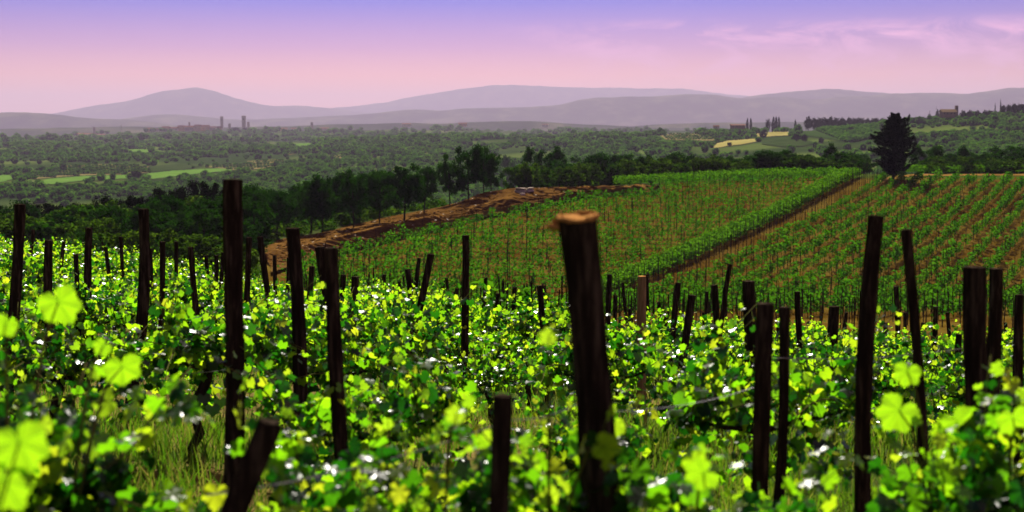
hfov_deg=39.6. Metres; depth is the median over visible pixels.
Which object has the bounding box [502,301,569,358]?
grape vine
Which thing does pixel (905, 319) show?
wooden post
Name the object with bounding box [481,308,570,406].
grape vine
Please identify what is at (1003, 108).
broadleaf tree
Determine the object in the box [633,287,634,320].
vine stake
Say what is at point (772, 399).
grape vine
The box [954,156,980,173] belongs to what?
shrub
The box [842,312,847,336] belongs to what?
wooden post
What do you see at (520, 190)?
stone block
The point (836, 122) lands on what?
broadleaf tree
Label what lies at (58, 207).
umbrella pine
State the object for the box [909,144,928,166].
broadleaf tree
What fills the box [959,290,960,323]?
vine stake
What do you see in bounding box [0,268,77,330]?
grape vine
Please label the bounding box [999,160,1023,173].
shrub
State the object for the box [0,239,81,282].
grape vine
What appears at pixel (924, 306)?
vine stake
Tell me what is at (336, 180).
broadleaf tree
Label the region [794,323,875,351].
grape vine
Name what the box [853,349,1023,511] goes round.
grape vine
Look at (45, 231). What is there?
shrub
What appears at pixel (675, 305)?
wooden post
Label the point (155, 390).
grape vine
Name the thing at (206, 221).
broadleaf tree
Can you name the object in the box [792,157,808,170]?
shrub
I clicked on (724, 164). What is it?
shrub
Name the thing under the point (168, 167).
grassy field
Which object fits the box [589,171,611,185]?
shrub
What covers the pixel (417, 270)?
wooden post
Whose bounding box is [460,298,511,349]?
grape vine
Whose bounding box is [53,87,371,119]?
mountains
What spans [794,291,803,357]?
wooden post
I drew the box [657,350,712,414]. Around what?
grape vine
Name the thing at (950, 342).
grape vine
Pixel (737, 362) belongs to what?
grape vine
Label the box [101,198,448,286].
undergrowth
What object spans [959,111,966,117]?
broadleaf tree
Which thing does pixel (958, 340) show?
wooden post
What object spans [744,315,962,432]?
grape vine
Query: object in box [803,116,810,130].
broadleaf tree
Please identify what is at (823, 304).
vine stake
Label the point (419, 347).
grape vine
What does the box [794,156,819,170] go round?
shrub
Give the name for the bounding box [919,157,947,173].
broadleaf tree
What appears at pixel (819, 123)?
broadleaf tree
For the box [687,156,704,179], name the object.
shrub
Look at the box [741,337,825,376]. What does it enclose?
grape vine
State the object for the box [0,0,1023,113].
sky
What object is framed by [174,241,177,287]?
wooden post
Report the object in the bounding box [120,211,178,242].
broadleaf tree
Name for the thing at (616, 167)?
shrub
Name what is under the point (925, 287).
young vine
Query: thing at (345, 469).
trellis wire
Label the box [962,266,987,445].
wooden post
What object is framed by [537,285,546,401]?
wooden post
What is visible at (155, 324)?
grape vine
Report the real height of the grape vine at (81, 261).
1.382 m
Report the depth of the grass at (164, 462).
10.04 m
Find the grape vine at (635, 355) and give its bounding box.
[501,312,716,424]
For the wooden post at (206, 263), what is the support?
on the ground at (1014, 253)
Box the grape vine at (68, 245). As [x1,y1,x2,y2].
[29,236,84,259]
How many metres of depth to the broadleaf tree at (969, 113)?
1072.84 m
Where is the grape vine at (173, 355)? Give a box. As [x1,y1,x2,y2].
[39,275,326,460]
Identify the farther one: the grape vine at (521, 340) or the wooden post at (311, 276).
the grape vine at (521, 340)
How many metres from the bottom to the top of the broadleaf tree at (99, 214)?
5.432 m
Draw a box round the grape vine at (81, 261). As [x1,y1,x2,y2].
[38,244,110,271]
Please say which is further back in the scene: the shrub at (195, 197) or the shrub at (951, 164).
the shrub at (951, 164)
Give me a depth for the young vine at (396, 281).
101.14 m
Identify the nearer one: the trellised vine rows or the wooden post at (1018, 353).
the wooden post at (1018, 353)
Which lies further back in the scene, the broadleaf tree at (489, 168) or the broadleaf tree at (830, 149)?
the broadleaf tree at (830, 149)
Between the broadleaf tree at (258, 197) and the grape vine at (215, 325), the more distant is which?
the broadleaf tree at (258, 197)
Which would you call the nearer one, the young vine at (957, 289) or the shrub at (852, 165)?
the young vine at (957, 289)
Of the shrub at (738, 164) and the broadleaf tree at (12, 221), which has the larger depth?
the shrub at (738, 164)
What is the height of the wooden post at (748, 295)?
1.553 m
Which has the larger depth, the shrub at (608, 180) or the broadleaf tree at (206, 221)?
the shrub at (608, 180)
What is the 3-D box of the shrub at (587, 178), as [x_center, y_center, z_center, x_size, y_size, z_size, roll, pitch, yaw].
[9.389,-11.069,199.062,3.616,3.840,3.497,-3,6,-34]
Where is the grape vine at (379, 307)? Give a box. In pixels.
[313,279,438,320]
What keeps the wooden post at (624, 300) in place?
on the ground at (1014, 253)
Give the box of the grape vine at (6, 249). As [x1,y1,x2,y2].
[0,240,12,258]
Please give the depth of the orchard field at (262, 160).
1357.51 m
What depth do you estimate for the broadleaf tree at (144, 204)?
129.11 m
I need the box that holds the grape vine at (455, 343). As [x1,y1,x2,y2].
[387,299,507,392]
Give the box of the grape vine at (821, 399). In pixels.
[644,303,911,496]
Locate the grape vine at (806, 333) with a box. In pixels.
[773,307,856,364]
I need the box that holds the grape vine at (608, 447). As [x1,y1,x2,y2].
[441,327,745,511]
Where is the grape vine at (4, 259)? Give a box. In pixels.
[0,239,56,281]
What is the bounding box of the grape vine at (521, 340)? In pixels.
[488,325,535,351]
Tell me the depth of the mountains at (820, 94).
12240.08 m
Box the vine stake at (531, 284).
[531,276,532,295]
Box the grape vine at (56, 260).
[53,249,92,274]
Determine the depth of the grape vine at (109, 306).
15.91 m
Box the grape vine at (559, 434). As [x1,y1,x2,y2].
[470,379,673,495]
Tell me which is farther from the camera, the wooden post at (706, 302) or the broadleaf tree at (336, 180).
the broadleaf tree at (336, 180)
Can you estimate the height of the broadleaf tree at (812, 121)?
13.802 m
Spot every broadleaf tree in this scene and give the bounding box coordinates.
[0,200,41,220]
[2,216,54,246]
[44,213,82,226]
[61,228,83,240]
[74,229,109,251]
[81,203,130,236]
[112,201,178,240]
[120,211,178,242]
[129,170,142,177]
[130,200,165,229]
[143,194,188,233]
[163,210,207,245]
[178,208,222,255]
[179,202,199,216]
[189,196,222,237]
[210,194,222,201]
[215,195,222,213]
[222,182,268,209]
[242,183,267,208]
[242,198,277,241]
[243,219,267,253]
[264,190,295,234]
[276,190,298,227]
[286,185,306,206]
[291,192,309,220]
[292,180,333,232]
[306,173,335,231]
[310,187,339,218]
[317,181,340,212]
[331,171,371,212]
[336,167,366,226]
[340,172,371,221]
[364,174,392,211]
[365,169,394,221]
[377,170,397,195]
[380,161,426,220]
[384,183,402,208]
[409,165,437,212]
[435,152,462,204]
[449,144,489,198]
[478,145,495,192]
[480,152,504,190]
[497,154,514,188]
[520,145,537,180]
[535,149,554,169]
[545,143,568,168]
[550,155,586,172]
[582,151,614,175]
[605,154,620,185]
[617,153,629,161]
[628,153,634,173]
[634,156,646,183]
[644,152,655,160]
[663,151,687,169]
[685,154,697,163]
[716,155,734,160]
[739,154,753,159]
[749,149,784,169]
[755,155,779,169]
[759,130,767,137]
[765,119,770,128]
[779,149,795,157]
[790,154,806,161]
[792,133,799,140]
[801,133,807,141]
[802,155,828,169]
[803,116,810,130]
[810,118,816,129]
[815,117,824,126]
[821,141,838,162]
[822,117,828,125]
[826,151,850,162]
[828,116,833,125]
[832,151,856,161]
[833,117,838,124]
[837,158,862,167]
[838,117,846,123]
[846,117,851,124]
[852,153,877,173]
[856,117,864,123]
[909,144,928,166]
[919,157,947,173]
[925,145,947,156]
[943,154,958,161]
[955,144,973,173]
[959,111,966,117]
[967,110,974,116]
[967,153,996,173]
[978,152,995,173]
[983,145,1003,159]
[994,145,1021,159]
[1000,104,1007,112]
[1004,147,1023,172]
[1010,103,1017,112]
[1017,104,1022,112]
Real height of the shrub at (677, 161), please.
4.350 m
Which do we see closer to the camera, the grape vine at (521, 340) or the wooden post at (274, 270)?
the grape vine at (521, 340)
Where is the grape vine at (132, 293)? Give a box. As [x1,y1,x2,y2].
[54,264,153,342]
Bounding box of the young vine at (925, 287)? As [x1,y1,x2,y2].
[920,285,928,296]
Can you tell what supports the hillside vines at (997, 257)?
on the ground at (1014, 253)
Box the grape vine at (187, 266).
[168,254,220,279]
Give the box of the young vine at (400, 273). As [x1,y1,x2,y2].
[394,269,403,280]
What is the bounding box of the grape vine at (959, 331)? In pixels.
[938,325,962,352]
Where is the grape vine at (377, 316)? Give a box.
[275,293,431,397]
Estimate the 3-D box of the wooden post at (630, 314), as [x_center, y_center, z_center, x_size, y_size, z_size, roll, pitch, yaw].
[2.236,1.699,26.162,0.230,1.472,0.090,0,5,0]
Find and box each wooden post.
[2,204,25,414]
[28,230,34,278]
[43,240,55,391]
[58,241,64,274]
[73,254,79,330]
[84,228,94,381]
[104,247,111,281]
[119,237,126,327]
[121,209,149,423]
[150,248,153,337]
[158,241,164,330]
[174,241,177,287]
[188,247,199,322]
[204,255,209,287]
[213,255,218,323]
[219,252,223,302]
[219,418,282,511]
[223,179,244,489]
[243,237,251,376]
[257,236,271,301]
[273,255,277,296]
[285,257,289,295]
[286,228,307,441]
[305,266,314,318]
[315,246,347,424]
[325,247,348,509]
[340,274,345,297]
[349,276,358,384]
[382,274,385,295]
[397,253,433,391]
[405,269,415,361]
[413,258,420,292]
[445,278,449,317]
[461,235,468,390]
[477,277,487,359]
[489,394,512,511]
[494,293,498,366]
[505,287,516,371]
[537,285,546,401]
[547,210,618,511]
[605,274,611,343]
[613,295,617,332]
[621,283,628,330]
[628,309,632,329]
[636,276,646,428]
[644,274,650,379]
[655,312,667,384]
[657,302,665,377]
[667,282,680,366]
[668,294,695,425]
[704,291,708,320]
[711,284,720,355]
[720,264,731,336]
[742,280,755,441]
[751,302,773,503]
[773,306,789,501]
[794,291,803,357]
[824,306,838,440]
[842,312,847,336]
[854,215,883,511]
[883,322,887,335]
[893,286,900,348]
[900,229,928,492]
[903,312,906,334]
[932,306,938,408]
[945,312,950,338]
[955,334,961,405]
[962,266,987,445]
[987,268,1002,428]
[1012,294,1023,472]
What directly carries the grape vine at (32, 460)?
on the ground at (1014, 253)
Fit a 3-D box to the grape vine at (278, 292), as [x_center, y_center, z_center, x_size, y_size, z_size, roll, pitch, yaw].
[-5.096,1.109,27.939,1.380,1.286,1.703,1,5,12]
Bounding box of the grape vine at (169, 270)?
[153,253,203,284]
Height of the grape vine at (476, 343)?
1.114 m
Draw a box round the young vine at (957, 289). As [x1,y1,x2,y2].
[951,283,960,296]
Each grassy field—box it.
[149,164,201,171]
[762,138,813,146]
[818,142,931,149]
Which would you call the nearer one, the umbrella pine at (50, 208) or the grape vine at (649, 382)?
the grape vine at (649, 382)
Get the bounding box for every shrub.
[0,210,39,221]
[0,213,30,243]
[0,214,49,245]
[25,220,69,245]
[39,210,58,219]
[51,221,109,242]
[56,238,78,247]
[58,204,105,226]
[72,212,107,230]
[74,233,114,249]
[87,217,120,234]
[103,230,138,256]
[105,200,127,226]
[125,228,157,253]
[130,239,150,255]
[150,242,171,262]
[153,227,183,255]
[153,236,196,268]
[169,234,211,269]
[183,195,194,205]
[184,222,208,249]
[186,195,202,208]
[203,232,222,254]
[207,233,222,258]
[208,244,244,266]
[208,250,222,269]
[213,244,259,272]
[425,195,436,204]
[502,167,520,188]
[509,162,532,187]
[514,162,543,187]
[525,167,545,187]
[535,165,552,187]
[536,167,557,186]
[550,166,562,186]
[550,166,579,186]
[557,166,585,186]
[567,162,588,186]
[568,163,589,185]
[579,162,601,185]
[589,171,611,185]
[596,164,614,185]
[596,170,619,185]
[604,162,624,184]
[609,160,631,184]
[618,157,640,183]
[630,160,646,183]
[632,163,648,175]
[639,157,655,182]
[645,157,670,177]
[658,159,679,173]
[663,157,682,172]
[671,163,690,179]
[673,163,691,173]
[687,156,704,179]
[699,156,719,172]
[704,160,722,178]
[714,157,733,171]
[729,160,752,171]
[746,163,763,171]
[757,160,779,171]
[770,160,792,170]
[780,156,801,168]
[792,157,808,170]
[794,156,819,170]
[797,156,810,169]
[810,159,827,170]
[826,160,838,173]
[839,162,862,168]
[840,156,861,170]
[843,158,871,171]
[918,160,930,172]
[923,162,949,172]
[928,155,946,173]
[941,157,956,173]
[947,156,968,166]
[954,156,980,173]
[982,161,1001,173]
[984,158,999,164]
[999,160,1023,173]
[1012,157,1023,173]
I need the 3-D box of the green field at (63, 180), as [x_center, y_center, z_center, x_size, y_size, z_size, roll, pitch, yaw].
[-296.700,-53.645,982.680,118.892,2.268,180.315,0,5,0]
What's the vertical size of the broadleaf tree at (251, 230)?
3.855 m
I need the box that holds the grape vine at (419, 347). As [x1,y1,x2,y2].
[306,275,493,415]
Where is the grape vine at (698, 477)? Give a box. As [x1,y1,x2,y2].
[649,429,863,511]
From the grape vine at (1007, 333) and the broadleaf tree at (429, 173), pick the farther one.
the broadleaf tree at (429, 173)
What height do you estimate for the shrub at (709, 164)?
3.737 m
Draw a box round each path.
[877,173,1023,184]
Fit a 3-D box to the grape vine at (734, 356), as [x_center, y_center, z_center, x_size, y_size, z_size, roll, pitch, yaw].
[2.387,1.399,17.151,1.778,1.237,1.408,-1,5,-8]
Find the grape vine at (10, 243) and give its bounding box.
[1,239,42,250]
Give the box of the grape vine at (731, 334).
[694,317,820,358]
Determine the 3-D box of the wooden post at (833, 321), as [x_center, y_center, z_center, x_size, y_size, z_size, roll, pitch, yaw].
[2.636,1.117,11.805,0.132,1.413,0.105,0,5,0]
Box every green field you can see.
[0,175,11,181]
[44,175,125,183]
[129,149,159,151]
[148,168,231,178]
[289,143,310,145]
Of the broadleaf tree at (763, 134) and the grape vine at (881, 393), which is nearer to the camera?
the grape vine at (881, 393)
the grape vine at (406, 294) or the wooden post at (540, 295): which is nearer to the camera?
the wooden post at (540, 295)
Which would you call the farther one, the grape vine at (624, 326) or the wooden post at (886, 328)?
the grape vine at (624, 326)
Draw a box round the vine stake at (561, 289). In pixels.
[561,276,562,305]
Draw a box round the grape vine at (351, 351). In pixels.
[201,283,461,416]
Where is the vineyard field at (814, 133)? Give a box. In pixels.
[801,130,864,141]
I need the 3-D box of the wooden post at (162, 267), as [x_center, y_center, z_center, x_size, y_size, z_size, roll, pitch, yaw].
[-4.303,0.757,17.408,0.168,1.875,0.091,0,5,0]
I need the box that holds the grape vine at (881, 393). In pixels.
[837,334,950,438]
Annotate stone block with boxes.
[515,189,525,192]
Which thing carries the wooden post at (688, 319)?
on the ground at (1014, 253)
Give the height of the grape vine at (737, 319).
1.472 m
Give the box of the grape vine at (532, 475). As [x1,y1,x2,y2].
[473,415,799,511]
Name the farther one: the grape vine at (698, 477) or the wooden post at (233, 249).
the wooden post at (233, 249)
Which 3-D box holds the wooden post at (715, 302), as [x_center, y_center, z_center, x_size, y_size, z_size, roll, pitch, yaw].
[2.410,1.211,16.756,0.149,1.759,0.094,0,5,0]
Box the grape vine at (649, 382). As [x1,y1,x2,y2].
[606,318,680,405]
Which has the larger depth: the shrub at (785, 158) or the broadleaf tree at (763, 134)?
the broadleaf tree at (763, 134)
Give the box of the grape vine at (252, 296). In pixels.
[212,280,290,317]
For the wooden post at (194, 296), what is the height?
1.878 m
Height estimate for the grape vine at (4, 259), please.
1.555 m
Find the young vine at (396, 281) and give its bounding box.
[391,275,400,284]
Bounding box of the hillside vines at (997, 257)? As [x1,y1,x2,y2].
[277,169,1023,319]
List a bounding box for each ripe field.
[714,139,756,147]
[757,132,788,136]
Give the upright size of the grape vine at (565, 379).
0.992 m
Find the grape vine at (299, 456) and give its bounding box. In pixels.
[104,377,443,511]
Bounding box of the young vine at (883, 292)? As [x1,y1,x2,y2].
[880,287,888,297]
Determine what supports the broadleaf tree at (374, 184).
on the ground at (1014, 253)
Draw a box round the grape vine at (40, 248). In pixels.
[24,237,67,274]
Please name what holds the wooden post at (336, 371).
on the ground at (1014, 253)
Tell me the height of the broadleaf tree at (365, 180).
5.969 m
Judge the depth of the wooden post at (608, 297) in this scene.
20.84 m
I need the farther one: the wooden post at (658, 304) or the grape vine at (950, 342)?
the wooden post at (658, 304)
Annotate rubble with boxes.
[277,185,592,260]
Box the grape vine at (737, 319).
[712,308,792,360]
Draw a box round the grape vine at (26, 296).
[0,271,55,344]
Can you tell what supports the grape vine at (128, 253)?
on the ground at (1014, 253)
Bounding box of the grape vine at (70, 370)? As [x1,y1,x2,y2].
[0,298,154,426]
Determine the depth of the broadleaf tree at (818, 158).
209.33 m
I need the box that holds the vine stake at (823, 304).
[822,289,823,320]
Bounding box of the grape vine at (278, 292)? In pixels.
[218,279,281,295]
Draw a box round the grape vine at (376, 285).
[345,278,398,297]
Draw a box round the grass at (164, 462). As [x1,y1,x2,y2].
[0,325,1023,511]
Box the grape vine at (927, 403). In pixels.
[908,357,964,417]
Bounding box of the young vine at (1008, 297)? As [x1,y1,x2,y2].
[1006,291,1014,308]
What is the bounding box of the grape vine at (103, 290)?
[63,270,168,331]
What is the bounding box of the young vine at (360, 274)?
[348,272,363,283]
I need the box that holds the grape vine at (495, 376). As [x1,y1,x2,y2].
[435,342,559,430]
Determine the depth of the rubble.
151.66 m
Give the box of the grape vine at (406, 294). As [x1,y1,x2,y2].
[373,279,451,332]
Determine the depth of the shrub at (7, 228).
114.35 m
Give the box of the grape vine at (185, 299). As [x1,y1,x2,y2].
[128,267,223,337]
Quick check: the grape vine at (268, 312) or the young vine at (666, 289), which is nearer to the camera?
the grape vine at (268, 312)
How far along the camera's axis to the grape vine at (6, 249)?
36.20 m
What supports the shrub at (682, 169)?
on the ground at (1014, 253)
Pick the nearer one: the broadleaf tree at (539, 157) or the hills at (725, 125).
the broadleaf tree at (539, 157)
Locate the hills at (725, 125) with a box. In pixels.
[631,120,870,131]
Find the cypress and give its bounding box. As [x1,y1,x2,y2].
[771,117,774,131]
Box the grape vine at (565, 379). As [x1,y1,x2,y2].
[540,338,646,410]
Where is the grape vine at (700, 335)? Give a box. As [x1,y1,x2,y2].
[607,308,731,369]
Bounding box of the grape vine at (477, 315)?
[430,293,487,341]
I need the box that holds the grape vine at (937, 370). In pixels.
[922,341,1012,418]
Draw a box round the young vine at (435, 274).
[422,273,438,282]
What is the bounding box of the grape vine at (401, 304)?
[358,284,448,377]
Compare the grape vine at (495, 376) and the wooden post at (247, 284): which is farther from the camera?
the wooden post at (247, 284)
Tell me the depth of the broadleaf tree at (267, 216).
118.82 m
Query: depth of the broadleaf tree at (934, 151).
213.55 m
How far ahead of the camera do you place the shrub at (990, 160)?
206.77 m
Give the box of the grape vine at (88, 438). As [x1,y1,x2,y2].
[0,338,179,511]
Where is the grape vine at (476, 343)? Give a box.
[430,309,497,369]
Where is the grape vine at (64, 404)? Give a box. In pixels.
[0,351,138,435]
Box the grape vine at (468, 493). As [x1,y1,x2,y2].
[221,394,550,511]
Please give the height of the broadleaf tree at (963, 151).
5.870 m
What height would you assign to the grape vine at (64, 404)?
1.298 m
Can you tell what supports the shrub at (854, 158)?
on the ground at (1014, 253)
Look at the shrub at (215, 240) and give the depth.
100.58 m
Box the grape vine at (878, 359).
[849,344,892,371]
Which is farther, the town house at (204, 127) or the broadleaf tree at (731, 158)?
the town house at (204, 127)
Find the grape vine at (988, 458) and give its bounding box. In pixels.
[898,360,1023,511]
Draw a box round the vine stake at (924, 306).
[923,290,924,321]
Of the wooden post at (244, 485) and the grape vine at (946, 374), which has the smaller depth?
the wooden post at (244, 485)
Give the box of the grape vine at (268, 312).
[185,282,391,395]
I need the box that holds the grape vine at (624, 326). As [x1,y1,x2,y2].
[611,322,635,337]
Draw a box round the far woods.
[0,110,1023,214]
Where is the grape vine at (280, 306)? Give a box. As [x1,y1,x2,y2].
[189,294,322,379]
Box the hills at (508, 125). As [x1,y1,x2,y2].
[0,121,693,136]
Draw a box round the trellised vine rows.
[602,164,1023,291]
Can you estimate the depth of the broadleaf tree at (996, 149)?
230.26 m
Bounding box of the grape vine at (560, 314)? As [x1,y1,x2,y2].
[460,288,629,386]
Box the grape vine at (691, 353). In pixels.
[656,321,696,366]
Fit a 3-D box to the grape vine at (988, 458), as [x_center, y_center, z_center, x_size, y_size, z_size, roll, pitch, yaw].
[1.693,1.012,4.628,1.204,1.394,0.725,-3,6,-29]
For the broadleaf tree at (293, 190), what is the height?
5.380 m
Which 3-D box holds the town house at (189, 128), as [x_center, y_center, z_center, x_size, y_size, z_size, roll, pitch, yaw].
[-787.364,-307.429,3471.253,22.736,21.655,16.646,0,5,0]
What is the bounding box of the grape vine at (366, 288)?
[345,280,397,308]
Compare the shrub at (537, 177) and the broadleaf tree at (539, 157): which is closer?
the shrub at (537, 177)
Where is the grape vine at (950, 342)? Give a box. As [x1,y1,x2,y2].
[897,319,1023,405]
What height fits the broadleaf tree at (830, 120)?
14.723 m
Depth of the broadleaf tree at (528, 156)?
229.47 m
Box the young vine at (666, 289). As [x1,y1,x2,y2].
[661,285,670,296]
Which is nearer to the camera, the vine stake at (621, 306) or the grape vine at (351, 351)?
the grape vine at (351, 351)
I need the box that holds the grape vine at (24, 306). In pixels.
[0,282,41,368]
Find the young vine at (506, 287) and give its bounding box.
[498,281,511,293]
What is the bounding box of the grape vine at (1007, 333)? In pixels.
[987,323,1023,372]
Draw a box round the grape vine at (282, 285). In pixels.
[251,275,290,295]
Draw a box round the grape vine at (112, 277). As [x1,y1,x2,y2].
[82,263,158,326]
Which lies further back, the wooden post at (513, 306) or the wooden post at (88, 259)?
the wooden post at (513, 306)
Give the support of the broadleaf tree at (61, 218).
on the ground at (1014, 253)
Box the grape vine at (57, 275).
[5,259,134,308]
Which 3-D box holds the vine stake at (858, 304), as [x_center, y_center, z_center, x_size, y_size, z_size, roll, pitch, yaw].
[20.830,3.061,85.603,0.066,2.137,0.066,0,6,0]
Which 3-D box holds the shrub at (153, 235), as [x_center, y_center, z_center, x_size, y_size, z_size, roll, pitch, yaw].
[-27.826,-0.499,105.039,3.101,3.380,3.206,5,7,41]
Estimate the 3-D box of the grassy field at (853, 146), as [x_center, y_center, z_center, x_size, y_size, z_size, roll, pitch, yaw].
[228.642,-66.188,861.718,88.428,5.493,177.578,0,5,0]
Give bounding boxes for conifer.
[868,112,917,178]
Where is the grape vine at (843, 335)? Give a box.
[790,316,851,342]
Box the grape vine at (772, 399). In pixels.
[771,356,804,416]
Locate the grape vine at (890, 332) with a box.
[882,319,944,398]
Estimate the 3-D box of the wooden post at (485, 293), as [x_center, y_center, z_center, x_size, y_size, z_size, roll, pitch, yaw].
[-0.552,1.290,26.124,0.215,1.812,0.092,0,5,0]
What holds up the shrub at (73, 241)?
on the ground at (1014, 253)
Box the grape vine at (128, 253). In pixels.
[94,244,168,279]
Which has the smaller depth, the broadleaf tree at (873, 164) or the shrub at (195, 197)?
the shrub at (195, 197)
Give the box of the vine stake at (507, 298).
[506,283,508,318]
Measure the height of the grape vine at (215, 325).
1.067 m
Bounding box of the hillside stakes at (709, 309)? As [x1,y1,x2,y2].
[102,166,1023,339]
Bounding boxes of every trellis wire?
[205,426,491,495]
[512,404,575,420]
[616,387,753,411]
[772,348,962,358]
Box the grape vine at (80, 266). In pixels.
[54,260,101,279]
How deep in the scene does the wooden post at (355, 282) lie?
14.74 m
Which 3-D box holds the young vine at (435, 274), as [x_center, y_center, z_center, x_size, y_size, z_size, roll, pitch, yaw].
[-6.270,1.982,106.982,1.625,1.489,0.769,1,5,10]
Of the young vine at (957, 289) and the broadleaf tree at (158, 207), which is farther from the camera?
the broadleaf tree at (158, 207)
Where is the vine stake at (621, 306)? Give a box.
[620,292,621,324]
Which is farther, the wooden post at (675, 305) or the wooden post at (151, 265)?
the wooden post at (151, 265)
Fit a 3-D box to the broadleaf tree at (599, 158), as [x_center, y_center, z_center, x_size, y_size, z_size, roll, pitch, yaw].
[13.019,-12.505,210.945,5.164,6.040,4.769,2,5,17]
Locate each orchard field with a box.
[247,159,278,163]
[662,133,713,140]
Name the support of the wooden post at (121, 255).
on the ground at (1014, 253)
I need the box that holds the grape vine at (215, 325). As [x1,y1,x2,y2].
[200,307,283,334]
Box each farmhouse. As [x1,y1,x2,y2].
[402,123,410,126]
[730,124,745,128]
[939,106,957,117]
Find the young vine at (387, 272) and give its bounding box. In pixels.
[379,268,395,283]
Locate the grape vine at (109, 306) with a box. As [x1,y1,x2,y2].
[20,259,160,381]
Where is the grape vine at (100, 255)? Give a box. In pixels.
[57,243,116,271]
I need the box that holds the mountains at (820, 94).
[744,89,888,98]
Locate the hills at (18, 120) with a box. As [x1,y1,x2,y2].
[0,112,176,128]
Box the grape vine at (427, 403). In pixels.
[187,331,477,500]
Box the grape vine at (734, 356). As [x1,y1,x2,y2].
[647,321,777,374]
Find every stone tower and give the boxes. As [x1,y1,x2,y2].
[220,116,222,128]
[241,116,245,128]
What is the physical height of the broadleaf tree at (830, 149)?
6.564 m
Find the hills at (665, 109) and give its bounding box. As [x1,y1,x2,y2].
[125,88,1023,127]
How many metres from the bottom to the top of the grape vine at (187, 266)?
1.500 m
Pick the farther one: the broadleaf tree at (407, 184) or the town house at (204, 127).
the town house at (204, 127)
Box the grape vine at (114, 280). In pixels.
[104,262,167,319]
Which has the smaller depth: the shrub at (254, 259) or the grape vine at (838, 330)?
the grape vine at (838, 330)
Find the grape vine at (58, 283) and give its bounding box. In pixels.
[26,272,83,302]
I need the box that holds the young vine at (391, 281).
[386,276,397,289]
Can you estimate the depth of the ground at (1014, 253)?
141.08 m
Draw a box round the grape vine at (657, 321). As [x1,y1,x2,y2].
[622,306,709,366]
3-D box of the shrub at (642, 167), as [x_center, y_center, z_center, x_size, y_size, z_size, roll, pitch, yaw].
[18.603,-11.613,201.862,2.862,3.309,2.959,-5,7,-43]
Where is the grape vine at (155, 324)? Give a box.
[110,290,219,338]
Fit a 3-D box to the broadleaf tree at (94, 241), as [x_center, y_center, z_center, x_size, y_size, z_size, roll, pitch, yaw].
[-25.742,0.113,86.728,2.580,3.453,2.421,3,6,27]
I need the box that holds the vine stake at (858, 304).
[857,289,858,320]
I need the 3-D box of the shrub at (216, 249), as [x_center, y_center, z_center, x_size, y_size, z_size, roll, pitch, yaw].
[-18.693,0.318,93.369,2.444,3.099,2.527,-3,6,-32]
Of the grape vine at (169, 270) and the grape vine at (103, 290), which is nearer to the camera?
the grape vine at (103, 290)
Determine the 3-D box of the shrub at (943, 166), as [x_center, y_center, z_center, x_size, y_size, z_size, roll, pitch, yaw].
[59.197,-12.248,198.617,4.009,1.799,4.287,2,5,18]
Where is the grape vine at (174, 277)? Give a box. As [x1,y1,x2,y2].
[125,266,221,315]
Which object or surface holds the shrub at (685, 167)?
on the ground at (1014, 253)
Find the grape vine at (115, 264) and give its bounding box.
[82,248,188,278]
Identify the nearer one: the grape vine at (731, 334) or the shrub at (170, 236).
the grape vine at (731, 334)
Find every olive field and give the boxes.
[36,164,148,178]
[209,164,268,169]
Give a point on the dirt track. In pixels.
(506, 197)
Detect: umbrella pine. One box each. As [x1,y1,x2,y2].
[25,200,58,216]
[39,201,80,218]
[82,193,123,208]
[118,195,150,209]
[150,185,188,207]
[178,177,222,200]
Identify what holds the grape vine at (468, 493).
on the ground at (1014, 253)
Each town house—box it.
[177,125,184,130]
[184,126,193,130]
[194,125,201,130]
[201,125,209,130]
[209,126,216,130]
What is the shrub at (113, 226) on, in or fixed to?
on the ground at (1014, 253)
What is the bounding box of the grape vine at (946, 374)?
[881,330,1023,433]
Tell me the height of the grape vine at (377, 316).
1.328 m
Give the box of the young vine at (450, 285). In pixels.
[445,283,457,292]
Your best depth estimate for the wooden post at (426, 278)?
16.08 m
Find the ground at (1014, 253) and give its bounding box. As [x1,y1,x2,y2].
[0,117,1023,511]
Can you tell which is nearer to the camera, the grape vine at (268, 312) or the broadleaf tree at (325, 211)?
the grape vine at (268, 312)
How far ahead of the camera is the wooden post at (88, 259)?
16.05 m
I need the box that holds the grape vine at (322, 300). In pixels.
[274,288,369,309]
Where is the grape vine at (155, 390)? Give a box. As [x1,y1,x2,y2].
[125,319,218,406]
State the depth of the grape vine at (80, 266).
30.40 m
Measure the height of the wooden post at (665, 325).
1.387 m
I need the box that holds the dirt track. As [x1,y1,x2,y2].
[265,184,658,269]
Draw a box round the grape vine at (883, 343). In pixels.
[826,320,929,366]
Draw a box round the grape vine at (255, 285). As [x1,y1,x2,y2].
[207,275,274,316]
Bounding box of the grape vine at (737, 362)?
[646,336,821,437]
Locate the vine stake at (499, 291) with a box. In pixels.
[498,276,500,305]
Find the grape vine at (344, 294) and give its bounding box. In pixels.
[218,277,363,362]
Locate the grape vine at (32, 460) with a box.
[0,284,227,511]
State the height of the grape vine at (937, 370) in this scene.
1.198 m
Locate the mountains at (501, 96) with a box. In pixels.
[334,85,747,112]
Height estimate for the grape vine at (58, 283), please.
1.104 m

